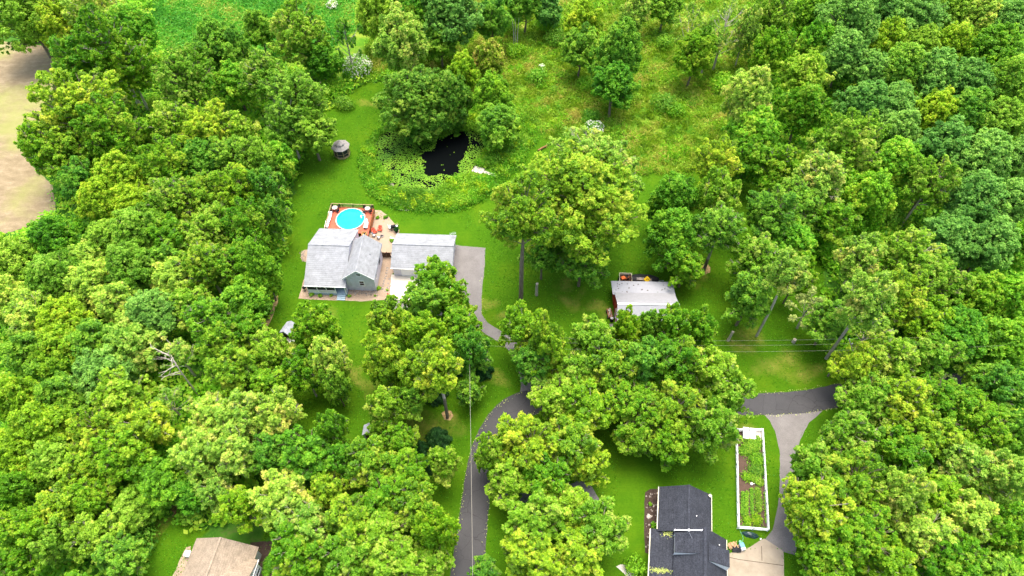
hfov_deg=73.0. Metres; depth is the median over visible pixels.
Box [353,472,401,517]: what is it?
broadleaf tree
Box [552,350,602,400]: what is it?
broadleaf tree
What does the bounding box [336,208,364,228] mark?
round pool
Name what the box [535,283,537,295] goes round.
stump
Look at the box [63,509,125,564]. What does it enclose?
broadleaf tree
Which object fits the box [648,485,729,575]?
dark roof house
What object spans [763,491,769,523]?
vegetable row
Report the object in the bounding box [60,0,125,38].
broadleaf tree
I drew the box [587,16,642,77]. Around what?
broadleaf tree
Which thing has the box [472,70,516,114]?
broadleaf tree
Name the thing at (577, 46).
broadleaf tree
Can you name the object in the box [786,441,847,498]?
broadleaf tree
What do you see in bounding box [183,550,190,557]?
air conditioner
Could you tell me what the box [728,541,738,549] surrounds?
wood pile
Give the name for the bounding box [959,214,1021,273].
broadleaf tree
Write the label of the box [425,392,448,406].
spruce
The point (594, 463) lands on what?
broadleaf tree
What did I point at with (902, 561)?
broadleaf tree
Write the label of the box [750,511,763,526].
vegetable row
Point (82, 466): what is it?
broadleaf tree
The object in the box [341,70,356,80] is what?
shrub
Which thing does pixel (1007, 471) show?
broadleaf tree
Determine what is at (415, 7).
broadleaf tree
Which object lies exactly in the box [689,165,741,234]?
broadleaf tree
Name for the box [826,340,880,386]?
broadleaf tree
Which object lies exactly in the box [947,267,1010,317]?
broadleaf tree
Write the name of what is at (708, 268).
mulch ring
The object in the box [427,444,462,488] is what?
broadleaf tree
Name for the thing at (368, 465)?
broadleaf tree
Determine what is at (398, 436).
broadleaf tree
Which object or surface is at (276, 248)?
woodland undergrowth
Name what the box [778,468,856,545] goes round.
broadleaf tree
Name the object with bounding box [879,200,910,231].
shrub
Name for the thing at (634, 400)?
broadleaf tree
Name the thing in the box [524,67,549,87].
shrub
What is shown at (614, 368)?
broadleaf tree
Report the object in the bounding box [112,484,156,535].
broadleaf tree
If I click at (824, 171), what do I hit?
broadleaf tree
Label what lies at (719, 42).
broadleaf tree
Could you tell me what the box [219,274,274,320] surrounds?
broadleaf tree
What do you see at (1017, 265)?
broadleaf tree
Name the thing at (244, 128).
broadleaf tree
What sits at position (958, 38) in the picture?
broadleaf tree
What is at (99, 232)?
broadleaf tree
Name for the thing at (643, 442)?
broadleaf tree
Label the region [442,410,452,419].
mulch ring
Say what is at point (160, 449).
broadleaf tree
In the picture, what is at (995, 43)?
broadleaf tree
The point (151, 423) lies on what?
broadleaf tree
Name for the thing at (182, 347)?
broadleaf tree
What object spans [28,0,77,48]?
broadleaf tree
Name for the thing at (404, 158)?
lily pads
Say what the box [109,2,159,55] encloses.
broadleaf tree
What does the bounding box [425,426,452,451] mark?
spruce
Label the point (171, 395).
broadleaf tree
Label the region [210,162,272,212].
broadleaf tree
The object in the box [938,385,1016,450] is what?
broadleaf tree
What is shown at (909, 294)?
broadleaf tree
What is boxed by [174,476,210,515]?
broadleaf tree
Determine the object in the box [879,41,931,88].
broadleaf tree
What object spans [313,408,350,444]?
broadleaf tree
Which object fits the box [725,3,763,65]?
broadleaf tree
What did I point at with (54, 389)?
broadleaf tree
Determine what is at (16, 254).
broadleaf tree
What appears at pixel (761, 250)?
broadleaf tree
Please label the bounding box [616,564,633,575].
garden path
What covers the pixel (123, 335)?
broadleaf tree
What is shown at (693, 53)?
broadleaf tree
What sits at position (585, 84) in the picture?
shrub
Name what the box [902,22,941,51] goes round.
broadleaf tree
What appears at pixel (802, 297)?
broadleaf tree
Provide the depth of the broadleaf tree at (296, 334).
108.84 m
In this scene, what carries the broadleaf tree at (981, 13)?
on the ground at (636, 478)
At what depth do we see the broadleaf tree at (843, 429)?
96.71 m
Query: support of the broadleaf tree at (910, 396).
on the ground at (636, 478)
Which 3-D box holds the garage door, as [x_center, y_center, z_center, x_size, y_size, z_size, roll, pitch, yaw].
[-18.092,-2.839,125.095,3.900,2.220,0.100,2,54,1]
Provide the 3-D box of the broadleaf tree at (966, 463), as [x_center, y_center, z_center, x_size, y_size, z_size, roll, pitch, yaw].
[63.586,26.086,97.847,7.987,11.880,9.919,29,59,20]
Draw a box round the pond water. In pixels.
[372,128,485,195]
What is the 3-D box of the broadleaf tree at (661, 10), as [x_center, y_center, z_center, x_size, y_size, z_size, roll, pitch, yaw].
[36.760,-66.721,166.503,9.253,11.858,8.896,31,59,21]
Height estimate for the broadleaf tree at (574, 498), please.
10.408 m
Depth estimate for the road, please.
108.53 m
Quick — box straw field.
[0,41,56,232]
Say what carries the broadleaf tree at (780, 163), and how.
on the ground at (636, 478)
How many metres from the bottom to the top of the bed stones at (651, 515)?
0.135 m
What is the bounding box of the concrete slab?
[728,539,783,575]
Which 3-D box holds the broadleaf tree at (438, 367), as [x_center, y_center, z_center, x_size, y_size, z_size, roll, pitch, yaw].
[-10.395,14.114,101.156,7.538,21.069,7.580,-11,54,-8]
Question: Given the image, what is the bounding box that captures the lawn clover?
[136,81,979,575]
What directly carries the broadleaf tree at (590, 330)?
on the ground at (636, 478)
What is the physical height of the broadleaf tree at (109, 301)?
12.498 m
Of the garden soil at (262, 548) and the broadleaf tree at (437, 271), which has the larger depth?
the broadleaf tree at (437, 271)
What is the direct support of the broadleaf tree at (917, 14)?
on the ground at (636, 478)
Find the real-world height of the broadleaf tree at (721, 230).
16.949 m
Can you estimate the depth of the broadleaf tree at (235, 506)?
92.02 m
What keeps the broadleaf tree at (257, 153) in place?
on the ground at (636, 478)
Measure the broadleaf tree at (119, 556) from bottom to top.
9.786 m
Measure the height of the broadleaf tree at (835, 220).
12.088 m
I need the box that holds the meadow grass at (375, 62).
[360,0,768,175]
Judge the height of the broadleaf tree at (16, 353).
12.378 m
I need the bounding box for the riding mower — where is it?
[620,274,630,280]
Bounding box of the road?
[450,373,964,575]
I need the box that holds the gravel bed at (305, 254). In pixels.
[301,249,307,261]
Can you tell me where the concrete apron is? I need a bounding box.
[390,274,450,299]
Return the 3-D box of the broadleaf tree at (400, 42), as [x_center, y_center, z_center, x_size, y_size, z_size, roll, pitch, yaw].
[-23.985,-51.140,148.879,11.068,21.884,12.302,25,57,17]
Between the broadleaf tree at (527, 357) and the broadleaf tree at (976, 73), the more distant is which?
the broadleaf tree at (976, 73)
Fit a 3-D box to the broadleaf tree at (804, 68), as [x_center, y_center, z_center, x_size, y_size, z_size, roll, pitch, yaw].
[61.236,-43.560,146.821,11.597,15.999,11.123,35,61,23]
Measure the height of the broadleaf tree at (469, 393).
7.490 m
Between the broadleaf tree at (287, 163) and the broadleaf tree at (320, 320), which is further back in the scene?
the broadleaf tree at (287, 163)
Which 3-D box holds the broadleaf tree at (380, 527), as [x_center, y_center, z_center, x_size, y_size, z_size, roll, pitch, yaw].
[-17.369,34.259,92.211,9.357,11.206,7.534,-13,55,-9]
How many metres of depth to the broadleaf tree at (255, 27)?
157.34 m
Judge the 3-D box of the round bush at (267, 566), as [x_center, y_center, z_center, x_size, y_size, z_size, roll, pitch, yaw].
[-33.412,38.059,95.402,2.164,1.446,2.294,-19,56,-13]
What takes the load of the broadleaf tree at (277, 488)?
on the ground at (636, 478)
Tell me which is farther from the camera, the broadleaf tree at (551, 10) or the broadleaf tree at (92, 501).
the broadleaf tree at (551, 10)
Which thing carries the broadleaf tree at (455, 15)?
on the ground at (636, 478)
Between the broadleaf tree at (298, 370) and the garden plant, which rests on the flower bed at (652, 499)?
the garden plant
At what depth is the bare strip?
121.15 m
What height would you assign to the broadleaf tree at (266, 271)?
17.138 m
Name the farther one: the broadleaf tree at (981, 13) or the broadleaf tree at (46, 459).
the broadleaf tree at (981, 13)
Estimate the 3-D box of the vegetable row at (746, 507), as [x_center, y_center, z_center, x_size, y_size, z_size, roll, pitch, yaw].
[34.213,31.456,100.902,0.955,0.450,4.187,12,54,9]
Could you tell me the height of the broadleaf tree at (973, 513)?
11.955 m
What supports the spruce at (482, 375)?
on the ground at (636, 478)
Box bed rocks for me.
[299,251,377,296]
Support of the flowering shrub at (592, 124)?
on the ground at (636, 478)
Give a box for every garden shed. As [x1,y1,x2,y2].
[279,321,293,338]
[362,423,371,438]
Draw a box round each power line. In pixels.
[469,359,472,575]
[490,339,817,345]
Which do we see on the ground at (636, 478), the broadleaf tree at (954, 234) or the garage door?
the broadleaf tree at (954, 234)
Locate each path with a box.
[173,546,190,575]
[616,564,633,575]
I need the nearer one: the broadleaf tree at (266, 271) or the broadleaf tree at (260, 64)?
the broadleaf tree at (266, 271)
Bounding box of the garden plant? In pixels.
[650,521,656,528]
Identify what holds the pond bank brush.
on the ground at (636, 478)
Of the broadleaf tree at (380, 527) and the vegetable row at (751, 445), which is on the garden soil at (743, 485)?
the vegetable row at (751, 445)
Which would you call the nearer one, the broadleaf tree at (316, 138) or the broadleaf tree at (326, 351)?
the broadleaf tree at (326, 351)
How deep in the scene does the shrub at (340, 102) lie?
152.56 m
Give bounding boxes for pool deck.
[324,203,374,235]
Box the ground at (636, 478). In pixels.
[0,0,1023,575]
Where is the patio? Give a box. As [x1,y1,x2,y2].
[368,210,398,253]
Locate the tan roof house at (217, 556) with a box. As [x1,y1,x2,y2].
[182,537,261,575]
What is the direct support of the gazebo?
on the ground at (636, 478)
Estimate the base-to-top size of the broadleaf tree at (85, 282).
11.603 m
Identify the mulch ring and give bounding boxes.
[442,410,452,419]
[702,265,710,273]
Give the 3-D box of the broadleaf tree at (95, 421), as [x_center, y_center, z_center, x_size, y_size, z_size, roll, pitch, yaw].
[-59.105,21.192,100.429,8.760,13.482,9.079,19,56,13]
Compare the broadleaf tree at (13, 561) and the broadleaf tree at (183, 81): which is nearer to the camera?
the broadleaf tree at (13, 561)
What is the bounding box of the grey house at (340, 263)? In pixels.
[304,228,382,300]
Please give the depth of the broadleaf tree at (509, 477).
94.93 m
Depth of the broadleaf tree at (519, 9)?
162.48 m
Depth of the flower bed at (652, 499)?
100.31 m
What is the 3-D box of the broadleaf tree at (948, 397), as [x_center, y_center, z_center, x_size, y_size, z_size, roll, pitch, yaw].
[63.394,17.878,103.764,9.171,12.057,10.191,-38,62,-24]
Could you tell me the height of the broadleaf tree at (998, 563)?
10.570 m
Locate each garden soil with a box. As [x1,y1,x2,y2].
[250,541,286,575]
[738,431,766,526]
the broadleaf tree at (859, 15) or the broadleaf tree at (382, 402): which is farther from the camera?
the broadleaf tree at (859, 15)
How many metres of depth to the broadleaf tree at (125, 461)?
95.04 m
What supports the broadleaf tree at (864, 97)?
on the ground at (636, 478)
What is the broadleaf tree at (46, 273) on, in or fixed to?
on the ground at (636, 478)
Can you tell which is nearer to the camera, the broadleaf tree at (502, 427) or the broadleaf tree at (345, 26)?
the broadleaf tree at (502, 427)
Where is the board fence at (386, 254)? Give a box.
[382,252,390,257]
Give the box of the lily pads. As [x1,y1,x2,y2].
[374,130,483,192]
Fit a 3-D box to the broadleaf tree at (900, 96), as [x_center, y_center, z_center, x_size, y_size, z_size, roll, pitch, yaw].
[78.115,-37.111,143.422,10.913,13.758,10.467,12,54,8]
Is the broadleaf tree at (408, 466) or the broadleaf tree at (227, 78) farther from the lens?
the broadleaf tree at (227, 78)
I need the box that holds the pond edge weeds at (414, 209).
[356,109,540,215]
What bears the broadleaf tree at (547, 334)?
on the ground at (636, 478)
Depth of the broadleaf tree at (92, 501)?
93.32 m
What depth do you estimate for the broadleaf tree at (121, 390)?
100.22 m
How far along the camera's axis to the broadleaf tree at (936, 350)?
104.41 m
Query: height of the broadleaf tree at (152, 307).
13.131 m
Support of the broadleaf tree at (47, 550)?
on the ground at (636, 478)
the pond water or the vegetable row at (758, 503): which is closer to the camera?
the vegetable row at (758, 503)
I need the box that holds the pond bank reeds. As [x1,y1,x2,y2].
[358,107,539,210]
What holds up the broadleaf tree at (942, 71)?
on the ground at (636, 478)
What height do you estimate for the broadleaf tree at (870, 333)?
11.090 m
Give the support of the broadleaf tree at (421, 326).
on the ground at (636, 478)
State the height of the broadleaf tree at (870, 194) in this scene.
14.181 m
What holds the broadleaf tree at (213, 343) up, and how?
on the ground at (636, 478)
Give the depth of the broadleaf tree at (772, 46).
150.46 m
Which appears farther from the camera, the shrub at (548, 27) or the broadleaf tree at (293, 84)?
the shrub at (548, 27)
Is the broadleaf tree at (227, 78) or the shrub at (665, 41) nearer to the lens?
the broadleaf tree at (227, 78)
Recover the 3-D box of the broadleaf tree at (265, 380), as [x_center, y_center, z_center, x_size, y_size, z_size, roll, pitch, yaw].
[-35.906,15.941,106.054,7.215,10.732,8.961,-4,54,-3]
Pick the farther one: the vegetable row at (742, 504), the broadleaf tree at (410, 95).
the broadleaf tree at (410, 95)
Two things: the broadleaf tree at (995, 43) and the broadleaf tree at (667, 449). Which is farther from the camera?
the broadleaf tree at (995, 43)
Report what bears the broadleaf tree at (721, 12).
on the ground at (636, 478)
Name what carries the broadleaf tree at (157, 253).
on the ground at (636, 478)
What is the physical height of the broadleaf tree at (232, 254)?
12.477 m
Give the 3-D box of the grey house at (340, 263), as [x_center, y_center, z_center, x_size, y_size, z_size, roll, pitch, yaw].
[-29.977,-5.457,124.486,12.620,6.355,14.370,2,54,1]
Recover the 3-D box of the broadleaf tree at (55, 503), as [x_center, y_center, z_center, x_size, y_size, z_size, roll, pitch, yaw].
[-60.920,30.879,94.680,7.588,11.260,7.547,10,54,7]
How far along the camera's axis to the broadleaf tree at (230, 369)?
103.63 m
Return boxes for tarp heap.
[741,531,758,538]
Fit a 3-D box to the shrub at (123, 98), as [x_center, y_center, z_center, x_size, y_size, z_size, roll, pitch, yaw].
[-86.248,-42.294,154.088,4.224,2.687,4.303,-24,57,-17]
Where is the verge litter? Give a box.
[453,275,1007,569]
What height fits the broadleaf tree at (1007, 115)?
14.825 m
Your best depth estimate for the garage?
124.37 m
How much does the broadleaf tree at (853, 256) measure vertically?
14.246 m
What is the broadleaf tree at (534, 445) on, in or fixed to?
on the ground at (636, 478)
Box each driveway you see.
[393,245,542,391]
[497,481,598,502]
[766,411,821,554]
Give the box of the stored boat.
[632,274,663,281]
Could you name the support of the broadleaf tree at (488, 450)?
on the ground at (636, 478)
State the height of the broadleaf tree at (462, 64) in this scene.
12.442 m
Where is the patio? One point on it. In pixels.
(387, 232)
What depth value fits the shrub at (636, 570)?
94.51 m
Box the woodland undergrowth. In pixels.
[0,0,1023,575]
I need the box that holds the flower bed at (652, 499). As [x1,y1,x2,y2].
[644,489,657,553]
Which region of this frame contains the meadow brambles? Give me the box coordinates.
[360,0,765,177]
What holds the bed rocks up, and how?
on the gravel bed at (380, 293)
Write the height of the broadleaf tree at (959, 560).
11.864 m
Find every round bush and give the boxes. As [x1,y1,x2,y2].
[262,558,273,572]
[262,570,269,575]
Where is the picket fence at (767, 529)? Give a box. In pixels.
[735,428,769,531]
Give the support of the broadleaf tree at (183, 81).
on the ground at (636, 478)
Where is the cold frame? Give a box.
[742,427,761,439]
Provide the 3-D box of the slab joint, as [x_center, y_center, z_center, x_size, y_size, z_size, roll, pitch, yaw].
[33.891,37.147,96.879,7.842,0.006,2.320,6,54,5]
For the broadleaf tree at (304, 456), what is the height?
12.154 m
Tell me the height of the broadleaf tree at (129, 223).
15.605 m
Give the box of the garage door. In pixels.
[401,269,420,275]
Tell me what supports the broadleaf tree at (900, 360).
on the ground at (636, 478)
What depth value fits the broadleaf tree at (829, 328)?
110.45 m
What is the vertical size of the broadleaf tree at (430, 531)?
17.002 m
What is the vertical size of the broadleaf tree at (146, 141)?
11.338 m
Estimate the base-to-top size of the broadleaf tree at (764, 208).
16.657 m
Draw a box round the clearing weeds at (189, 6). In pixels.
[150,0,357,58]
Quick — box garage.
[390,233,455,275]
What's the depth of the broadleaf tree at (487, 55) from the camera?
150.58 m
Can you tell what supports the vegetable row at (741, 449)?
on the garden soil at (743, 485)
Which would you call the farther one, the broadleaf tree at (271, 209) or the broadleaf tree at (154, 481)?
the broadleaf tree at (271, 209)
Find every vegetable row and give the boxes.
[738,436,762,454]
[738,444,748,455]
[739,470,752,482]
[740,491,744,515]
[740,513,753,526]
[743,449,769,466]
[744,490,749,514]
[745,462,770,478]
[747,433,766,444]
[749,487,754,513]
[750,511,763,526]
[751,474,764,486]
[753,486,764,512]
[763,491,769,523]
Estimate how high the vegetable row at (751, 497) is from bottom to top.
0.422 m
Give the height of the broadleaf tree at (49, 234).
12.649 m
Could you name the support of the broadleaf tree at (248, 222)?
on the ground at (636, 478)
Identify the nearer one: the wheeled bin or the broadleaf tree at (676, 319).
the wheeled bin
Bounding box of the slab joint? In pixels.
[730,546,783,565]
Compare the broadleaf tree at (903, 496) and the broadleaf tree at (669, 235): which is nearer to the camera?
the broadleaf tree at (903, 496)
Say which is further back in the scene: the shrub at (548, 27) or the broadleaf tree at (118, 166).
the shrub at (548, 27)
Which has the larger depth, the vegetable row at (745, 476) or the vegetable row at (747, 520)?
the vegetable row at (745, 476)
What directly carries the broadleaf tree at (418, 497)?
on the ground at (636, 478)
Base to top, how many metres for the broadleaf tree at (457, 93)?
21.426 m
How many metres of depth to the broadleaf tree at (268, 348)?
106.87 m
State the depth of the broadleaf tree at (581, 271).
116.94 m
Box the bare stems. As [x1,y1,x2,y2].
[512,21,518,45]
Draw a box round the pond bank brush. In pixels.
[358,93,537,204]
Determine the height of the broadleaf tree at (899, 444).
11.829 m
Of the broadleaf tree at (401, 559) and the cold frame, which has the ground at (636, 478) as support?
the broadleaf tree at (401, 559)
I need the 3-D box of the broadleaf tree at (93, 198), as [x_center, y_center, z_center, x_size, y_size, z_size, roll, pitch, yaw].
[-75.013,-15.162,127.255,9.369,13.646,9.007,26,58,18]
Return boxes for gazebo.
[331,140,349,158]
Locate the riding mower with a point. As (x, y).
(623, 278)
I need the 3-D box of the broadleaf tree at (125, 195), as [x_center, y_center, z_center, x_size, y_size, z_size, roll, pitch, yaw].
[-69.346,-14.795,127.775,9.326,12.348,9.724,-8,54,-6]
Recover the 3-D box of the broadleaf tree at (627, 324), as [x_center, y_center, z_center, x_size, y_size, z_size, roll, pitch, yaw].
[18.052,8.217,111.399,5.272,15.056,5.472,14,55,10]
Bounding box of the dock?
[472,166,494,176]
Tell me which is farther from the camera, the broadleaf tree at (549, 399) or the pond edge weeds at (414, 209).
the pond edge weeds at (414, 209)
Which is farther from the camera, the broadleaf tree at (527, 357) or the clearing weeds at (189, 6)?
the clearing weeds at (189, 6)
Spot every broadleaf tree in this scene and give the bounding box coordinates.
[0,0,59,57]
[0,235,38,283]
[0,273,35,326]
[0,327,42,378]
[0,373,42,422]
[0,424,36,472]
[0,470,49,516]
[0,505,60,570]
[0,543,46,575]
[2,287,42,338]
[2,400,78,454]
[13,119,62,175]
[22,67,127,158]
[22,292,93,332]
[23,249,81,306]
[24,125,103,177]
[26,214,81,256]
[26,436,78,487]
[26,515,79,568]
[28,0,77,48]
[29,323,75,378]
[29,479,78,529]
[30,370,90,411]
[43,349,76,379]
[46,29,109,110]
[52,447,109,490]
[57,155,92,210]
[59,2,153,107]
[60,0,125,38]
[61,477,116,526]
[62,257,108,316]
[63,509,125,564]
[64,317,114,367]
[64,400,121,454]
[64,569,87,575]
[67,237,109,273]
[67,344,145,405]
[68,91,152,166]
[71,174,116,221]
[82,218,115,259]
[84,429,159,489]
[88,364,155,423]
[90,148,146,184]
[91,530,149,575]
[92,278,141,323]
[98,42,154,111]
[99,316,168,376]
[103,240,155,293]
[106,179,158,217]
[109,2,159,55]
[109,202,166,248]
[112,399,175,451]
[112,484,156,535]
[122,523,160,559]
[124,287,177,339]
[132,111,164,151]
[132,437,182,475]
[132,456,188,515]
[135,133,192,189]
[139,173,193,221]
[142,98,196,148]
[145,211,194,250]
[145,237,188,268]
[146,330,196,376]
[146,384,193,421]
[148,255,208,300]
[150,41,215,110]
[166,424,224,483]
[168,169,232,217]
[168,284,216,331]
[171,237,233,294]
[174,98,239,144]
[174,137,224,187]
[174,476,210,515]
[180,200,235,246]
[180,295,241,348]
[184,15,254,73]
[188,390,232,430]
[193,470,232,512]
[194,320,246,361]
[202,342,259,398]
[206,134,248,179]
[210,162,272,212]
[210,420,261,481]
[211,387,264,441]
[211,484,264,534]
[213,58,257,110]
[213,234,269,285]
[217,110,261,144]
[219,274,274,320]
[220,196,276,246]
[227,310,266,350]
[234,241,283,300]
[236,46,283,104]
[236,135,282,172]
[241,9,277,51]
[245,162,286,205]
[245,431,286,474]
[246,467,314,532]
[247,326,297,370]
[249,365,296,404]
[253,384,307,437]
[257,193,292,244]
[258,68,329,137]
[263,138,297,180]
[264,96,310,161]
[264,128,296,157]
[266,0,330,80]
[266,519,325,575]
[273,496,329,558]
[275,424,331,489]
[282,344,319,396]
[287,323,308,355]
[289,102,337,160]
[291,299,343,350]
[303,41,344,79]
[305,333,352,378]
[307,469,349,513]
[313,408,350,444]
[316,364,352,405]
[316,528,374,575]
[322,441,357,479]
[324,492,371,551]
[328,16,362,62]
[344,434,396,488]
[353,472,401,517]
[354,0,391,39]
[356,509,413,567]
[360,327,405,391]
[362,384,407,430]
[363,539,427,575]
[365,414,387,437]
[366,294,408,343]
[370,0,430,75]
[371,63,452,136]
[382,420,420,455]
[388,447,430,496]
[390,0,435,30]
[390,348,438,403]
[390,476,439,527]
[394,385,426,421]
[396,309,446,352]
[400,280,449,320]
[404,104,453,144]
[410,254,456,290]
[410,505,460,564]
[411,333,464,418]
[413,542,455,575]
[418,0,485,57]
[425,22,459,67]
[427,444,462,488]
[429,69,474,133]
[430,278,477,316]
[435,304,482,348]
[446,49,480,87]
[450,325,493,380]
[456,373,486,406]
[466,553,501,575]
[472,37,505,77]
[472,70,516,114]
[473,0,511,43]
[473,431,504,479]
[475,102,520,150]
[479,169,562,298]
[484,457,528,510]
[492,410,532,455]
[497,299,543,351]
[497,413,557,469]
[500,528,563,575]
[501,488,565,541]
[504,0,543,32]
[508,345,552,386]
[511,139,648,266]
[517,241,563,279]
[520,450,573,496]
[526,373,581,424]
[528,309,567,379]
[535,0,562,29]
[545,413,603,476]
[546,125,644,205]
[546,521,604,575]
[549,483,588,527]
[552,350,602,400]
[556,234,610,289]
[559,21,599,76]
[563,0,603,35]
[563,313,615,356]
[564,377,619,433]
[569,450,610,487]
[569,495,631,556]
[582,334,638,393]
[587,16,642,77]
[590,60,641,116]
[608,377,666,442]
[612,303,640,349]
[615,414,659,456]
[618,0,652,32]
[621,334,678,392]
[636,308,664,340]
[642,207,701,271]
[644,170,700,219]
[646,378,703,440]
[648,418,690,472]
[649,0,686,31]
[650,332,707,397]
[654,301,695,343]
[666,242,704,288]
[672,1,707,44]
[672,25,717,87]
[684,303,719,347]
[685,133,744,195]
[688,397,742,465]
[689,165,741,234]
[691,344,746,398]
[692,200,747,270]
[700,0,750,68]
[700,21,725,72]
[703,371,757,424]
[719,104,779,153]
[720,64,773,122]
[720,265,774,328]
[724,231,778,281]
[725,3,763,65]
[730,134,769,185]
[745,183,808,246]
[747,25,790,75]
[754,0,795,38]
[755,143,805,192]
[755,245,812,336]
[765,216,818,257]
[774,81,833,143]
[778,49,837,92]
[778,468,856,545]
[780,175,825,235]
[782,145,848,212]
[782,250,819,303]
[784,285,823,328]
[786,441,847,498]
[788,0,830,41]
[790,16,836,55]
[792,527,862,575]
[802,295,853,343]
[806,129,847,161]
[807,442,888,511]
[810,106,891,172]
[812,201,862,246]
[813,0,880,69]
[814,497,897,575]
[816,406,885,459]
[821,28,870,89]
[824,268,898,359]
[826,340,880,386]
[830,79,890,124]
[832,231,888,291]
[833,371,900,427]
[841,167,897,224]
[846,48,892,85]
[846,311,898,353]
[860,532,917,575]
[863,263,940,326]
[865,0,906,28]
[867,135,925,189]
[868,15,908,54]
[870,331,920,381]
[871,372,940,432]
[871,424,933,475]
[872,465,936,520]
[874,108,922,144]
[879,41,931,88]
[879,223,947,276]
[882,80,922,112]
[888,507,962,569]
[895,294,955,340]
[900,0,954,38]
[901,252,977,309]
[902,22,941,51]
[902,410,964,467]
[903,154,962,219]
[909,331,968,384]
[913,46,963,101]
[913,113,975,169]
[914,85,959,135]
[915,370,979,429]
[915,469,962,522]
[916,530,988,575]
[923,210,987,269]
[928,303,990,361]
[931,436,999,488]
[934,20,979,61]
[935,85,996,131]
[936,487,1005,552]
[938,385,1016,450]
[939,0,973,29]
[942,168,1010,226]
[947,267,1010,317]
[950,126,1016,181]
[952,56,996,94]
[952,360,993,397]
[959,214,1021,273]
[963,0,1003,31]
[963,20,1023,67]
[968,95,1023,140]
[971,359,1023,411]
[972,447,1023,511]
[972,546,1023,575]
[975,315,1023,368]
[976,501,1023,557]
[985,0,1023,39]
[987,54,1023,102]
[989,410,1023,455]
[992,177,1023,223]
[997,134,1023,181]
[998,272,1023,319]
[999,219,1023,272]
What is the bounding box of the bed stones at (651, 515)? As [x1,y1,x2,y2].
[645,492,657,547]
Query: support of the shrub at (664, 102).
on the ground at (636, 478)
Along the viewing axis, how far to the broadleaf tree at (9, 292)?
111.39 m
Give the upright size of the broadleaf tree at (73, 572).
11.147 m
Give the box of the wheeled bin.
[738,540,745,550]
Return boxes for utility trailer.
[618,273,631,280]
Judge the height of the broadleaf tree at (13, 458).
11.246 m
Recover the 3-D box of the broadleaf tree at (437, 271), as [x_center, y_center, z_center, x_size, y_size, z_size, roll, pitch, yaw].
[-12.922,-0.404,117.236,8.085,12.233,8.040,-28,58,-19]
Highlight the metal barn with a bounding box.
[611,281,679,336]
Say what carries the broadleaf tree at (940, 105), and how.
on the ground at (636, 478)
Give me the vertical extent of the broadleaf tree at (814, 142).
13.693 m
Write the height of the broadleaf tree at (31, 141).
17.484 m
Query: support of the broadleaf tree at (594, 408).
on the ground at (636, 478)
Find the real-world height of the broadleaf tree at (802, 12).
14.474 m
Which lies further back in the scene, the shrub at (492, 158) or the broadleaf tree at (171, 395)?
the shrub at (492, 158)
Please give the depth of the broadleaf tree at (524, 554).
87.22 m
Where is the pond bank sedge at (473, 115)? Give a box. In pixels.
[360,105,535,209]
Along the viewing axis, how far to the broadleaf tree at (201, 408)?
100.02 m
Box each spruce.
[412,440,427,455]
[423,459,434,476]
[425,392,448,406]
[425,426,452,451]
[475,360,494,381]
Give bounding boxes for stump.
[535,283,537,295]
[727,331,733,341]
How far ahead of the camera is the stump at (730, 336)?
116.67 m
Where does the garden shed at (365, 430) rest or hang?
on the ground at (636, 478)
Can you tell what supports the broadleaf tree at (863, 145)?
on the ground at (636, 478)
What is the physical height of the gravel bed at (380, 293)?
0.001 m
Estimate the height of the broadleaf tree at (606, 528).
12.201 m
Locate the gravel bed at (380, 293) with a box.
[299,257,393,300]
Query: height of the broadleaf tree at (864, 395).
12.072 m
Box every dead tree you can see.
[150,344,197,394]
[902,172,945,224]
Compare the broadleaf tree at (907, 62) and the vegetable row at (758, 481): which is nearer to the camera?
the vegetable row at (758, 481)
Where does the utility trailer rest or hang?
on the ground at (636, 478)
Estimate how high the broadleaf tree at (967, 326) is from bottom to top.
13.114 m
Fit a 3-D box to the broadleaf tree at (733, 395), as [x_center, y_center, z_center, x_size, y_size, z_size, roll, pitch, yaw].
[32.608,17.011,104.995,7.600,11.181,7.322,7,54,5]
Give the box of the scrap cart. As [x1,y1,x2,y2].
[606,308,612,318]
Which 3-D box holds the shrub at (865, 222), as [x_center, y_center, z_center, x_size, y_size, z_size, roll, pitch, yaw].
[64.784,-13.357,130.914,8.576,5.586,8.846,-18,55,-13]
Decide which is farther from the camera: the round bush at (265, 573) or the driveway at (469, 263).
the driveway at (469, 263)
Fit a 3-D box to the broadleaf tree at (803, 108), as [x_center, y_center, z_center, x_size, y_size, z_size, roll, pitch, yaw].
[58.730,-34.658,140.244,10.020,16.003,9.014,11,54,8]
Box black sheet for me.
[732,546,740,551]
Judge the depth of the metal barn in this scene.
118.82 m
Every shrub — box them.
[121,91,132,105]
[146,94,164,110]
[178,509,207,526]
[312,73,336,84]
[318,78,342,101]
[325,0,337,8]
[333,95,355,111]
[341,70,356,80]
[342,53,372,78]
[484,151,503,165]
[504,18,516,33]
[505,41,526,59]
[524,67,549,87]
[534,13,564,33]
[543,27,565,47]
[575,74,592,91]
[580,107,601,122]
[585,119,604,133]
[622,552,647,575]
[648,91,676,113]
[656,33,675,50]
[666,100,687,118]
[708,69,733,92]
[806,237,842,262]
[839,199,879,236]
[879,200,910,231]
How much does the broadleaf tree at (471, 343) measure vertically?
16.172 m
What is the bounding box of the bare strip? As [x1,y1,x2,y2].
[266,295,277,325]
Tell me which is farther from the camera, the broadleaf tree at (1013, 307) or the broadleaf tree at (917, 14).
the broadleaf tree at (917, 14)
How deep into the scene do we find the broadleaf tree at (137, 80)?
143.12 m

